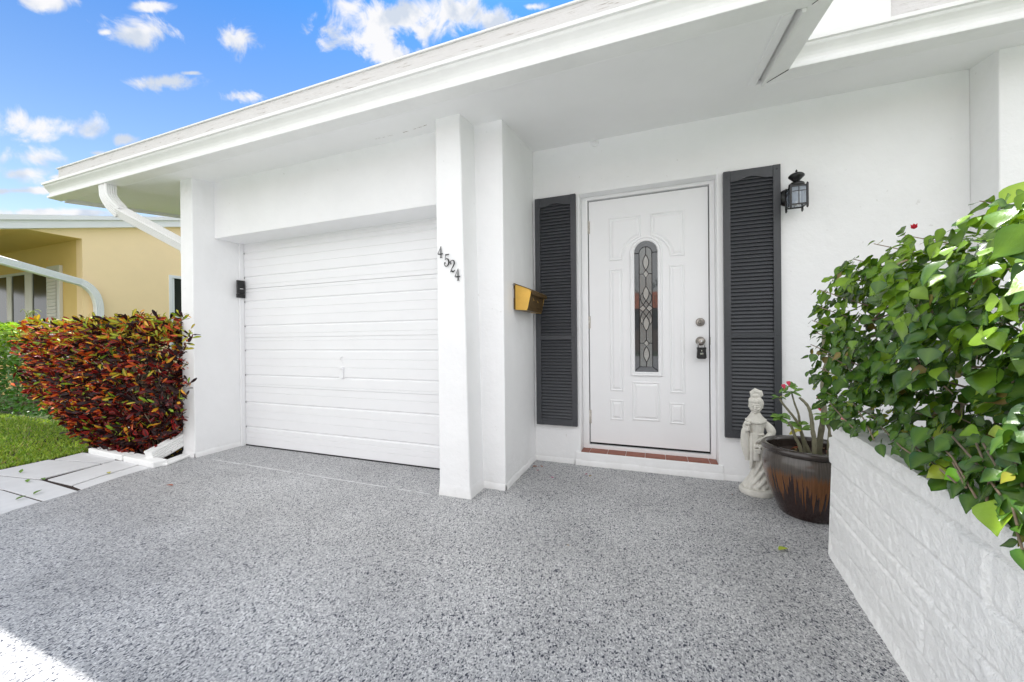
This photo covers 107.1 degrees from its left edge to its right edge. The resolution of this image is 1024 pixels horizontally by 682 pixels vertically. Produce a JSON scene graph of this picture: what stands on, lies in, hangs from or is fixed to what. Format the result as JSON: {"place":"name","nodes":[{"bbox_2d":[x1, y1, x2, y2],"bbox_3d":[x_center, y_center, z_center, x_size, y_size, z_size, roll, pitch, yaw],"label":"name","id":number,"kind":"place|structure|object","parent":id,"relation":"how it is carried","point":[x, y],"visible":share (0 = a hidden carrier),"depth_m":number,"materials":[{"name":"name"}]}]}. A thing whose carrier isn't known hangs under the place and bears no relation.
{"place":"outdoors","nodes":[
{"label":"outdoors","id":0,"kind":"place"},
{"bbox_2d":[0,435,182,514],"bbox_3d":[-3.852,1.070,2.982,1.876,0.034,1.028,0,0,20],"label":"path","id":1,"kind":"structure","parent":0,"point":[93,475],"depth_m":2.94,"materials":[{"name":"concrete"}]},
{"bbox_2d":[8,309,200,458],"bbox_3d":[-4.187,0.417,4.058,3.531,1.412,0.960,0,0,20],"label":"croton","id":2,"kind":"object","parent":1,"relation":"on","point":[149,415],"visible":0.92,"depth_m":3.53,"materials":[{"name":"red plant"}]},
{"bbox_2d":[88,446,134,460],"bbox_3d":[-3.676,1.028,3.473,0.605,0.050,0.100,0,0,23],"label":"edging brick","id":3,"kind":"object","parent":1,"relation":"on","point":[112,454],"visible":0.73,"depth_m":3.41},
{"bbox_2d":[123,453,166,467],"bbox_3d":[-3.146,1.024,3.242,0.476,0.050,0.100,0,0,23],"label":"edging brick","id":4,"kind":"object","parent":1,"relation":"on","point":[143,460],"visible":0.98,"depth_m":3.19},
{"bbox_2d":[144,430,182,457],"bbox_3d":[-3.062,0.931,3.392,0.108,0.230,0.361,0,0,20],"label":"downspout extension","id":5,"kind":"object","parent":4,"relation":"on","point":[165,448],"visible":0.65,"depth_m":3.35,"materials":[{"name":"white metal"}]},
{"bbox_2d":[0,214,182,397],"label":"neighbour house","id":6,"kind":"structure","parent":0,"point":[58,267],"depth_m":7.21,"materials":[{"name":"yellow paint"}]},
{"bbox_2d":[0,272,46,357],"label":"window","id":7,"kind":"structure","parent":6,"relation":"in","point":[26,291],"depth_m":7.57,"materials":[{"name":"white"}]},
{"bbox_2d":[169,275,181,357],"bbox_3d":[-7.076,-0.515,8.614,0.100,1.786,1.258,0,0,20],"label":"window","id":8,"kind":"structure","parent":6,"relation":"in","point":[174,281],"depth_m":8.14,"materials":[{"name":"white glass"}]},
{"bbox_2d":[0,394,182,444],"bbox_3d":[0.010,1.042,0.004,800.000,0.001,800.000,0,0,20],"label":"ground","id":9,"kind":"structure","parent":0,"point":[21,414],"depth_m":5.39,"materials":[{"name":"green plant"}]},
{"bbox_2d":[0,413,133,469],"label":"lawn","id":10,"kind":"structure","parent":9,"relation":"on","point":[17,459],"depth_m":3.92,"materials":[{"name":"green plant"}]},
{"bbox_2d":[0,309,163,420],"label":"hedge","id":11,"kind":"object","parent":9,"relation":"on","point":[12,360],"visible":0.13,"depth_m":5.33,"materials":[{"name":"green plant"}]},
{"bbox_2d":[41,0,1023,498],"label":"house","id":12,"kind":"structure","parent":9,"relation":"on","point":[609,180],"depth_m":2.74,"materials":[{"name":"paint"}]},
{"bbox_2d":[236,280,244,297],"bbox_3d":[-2.679,-0.511,3.736,0.024,0.172,0.077,0,0,20],"label":"keypad","id":13,"kind":"object","parent":12,"relation":"attached to","point":[240,288],"visible":1,"depth_m":3.72,"materials":[{"name":"black plastic"}]},
{"bbox_2d":[244,218,439,469],"bbox_3d":[-1.499,-0.013,3.357,2.550,2.110,0.072,0,0,20],"label":"garage door","id":14,"kind":"structure","parent":12,"relation":"in","point":[341,327],"depth_m":3.33,"materials":[{"name":"white paint"}]},
{"bbox_2d":[513,283,546,313],"bbox_3d":[0.147,-0.322,2.909,0.150,0.200,0.402,0,0,20],"label":"mailbox","id":15,"kind":"object","parent":12,"relation":"attached to","point":[526,299],"visible":1,"depth_m":2.75,"materials":[{"name":"gold metal"}]},
{"bbox_2d":[588,186,709,451],"bbox_3d":[1.066,-0.162,3.021,0.910,2.022,0.116,0,0,20],"label":"front door","id":16,"kind":"structure","parent":12,"relation":"in","point":[649,287],"depth_m":3.02,"materials":[{"name":"white paint"}]},
{"bbox_2d":[697,343,706,358],"bbox_3d":[1.433,0.057,2.860,0.067,0.155,0.036,0,0,20],"label":"lock box","id":17,"kind":"object","parent":16,"relation":"attached to","point":[701,352],"visible":0.87,"depth_m":2.85,"materials":[{"name":"black plastic"}]},
{"bbox_2d":[781,169,808,212],"bbox_3d":[1.866,-0.992,2.518,0.129,0.268,0.166,0,0,20],"label":"wall lantern","id":18,"kind":"object","parent":12,"relation":"attached to","point":[795,195],"depth_m":2.45,"materials":[{"name":"black metal"}]},
{"bbox_2d":[0,0,573,216],"label":"sky","id":19,"kind":"structure","parent":0,"point":[80,79],"materials":[{"name":"blue"}]},
{"bbox_2d":[0,445,908,681],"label":"driveway","id":20,"kind":"structure","parent":0,"point":[205,568],"depth_m":1.61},
{"bbox_2d":[162,454,188,465],"bbox_3d":[-2.945,1.036,3.307,0.100,0.022,0.298,-1,0,-4],"label":"edging brick","id":21,"kind":"object","parent":20,"relation":"on","point":[172,460],"visible":0.56,"depth_m":3.29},
{"bbox_2d":[210,459,429,493],"bbox_3d":[-1.605,1.034,2.933,2.250,0.005,0.010,0,0,21],"label":"driveway joint","id":22,"kind":"object","parent":20,"relation":"on","point":[319,476],"visible":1,"depth_m":2.86,"materials":[{"name":"paint"}]},
{"bbox_2d":[739,388,775,497],"bbox_3d":[1.625,0.658,2.510,0.209,0.695,0.203,0,0,20],"label":"statue","id":23,"kind":"object","parent":20,"relation":"on","point":[754,483],"visible":0.91,"depth_m":2.48,"materials":[{"name":"stone"}]},
{"bbox_2d":[761,435,830,524],"bbox_3d":[1.729,0.804,2.206,0.464,0.402,0.464,0,0,20],"label":"flower pot","id":24,"kind":"object","parent":20,"relation":"on","point":[799,483],"visible":0.66,"depth_m":2.09,"materials":[{"name":"ceramic"}]},
{"bbox_2d":[771,329,843,454],"bbox_3d":[1.683,0.296,2.142,0.362,0.757,0.250,0,0,37],"label":"desert rose","id":25,"kind":"object","parent":24,"relation":"on","point":[817,445],"visible":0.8,"depth_m":2.18,"materials":[{"name":"green plant"}]},
{"bbox_2d":[828,426,1023,681],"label":"planter","id":26,"kind":"object","parent":20,"relation":"on","point":[934,580],"visible":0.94,"depth_m":1.08,"materials":[{"name":"white painted stone"},{"name":"soil"}]},
{"bbox_2d":[801,182,1023,569],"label":"bougainvillea","id":27,"kind":"object","parent":26,"relation":"on","point":[977,462],"visible":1,"depth_m":0.94,"materials":[{"name":"green plant"}]}
]}

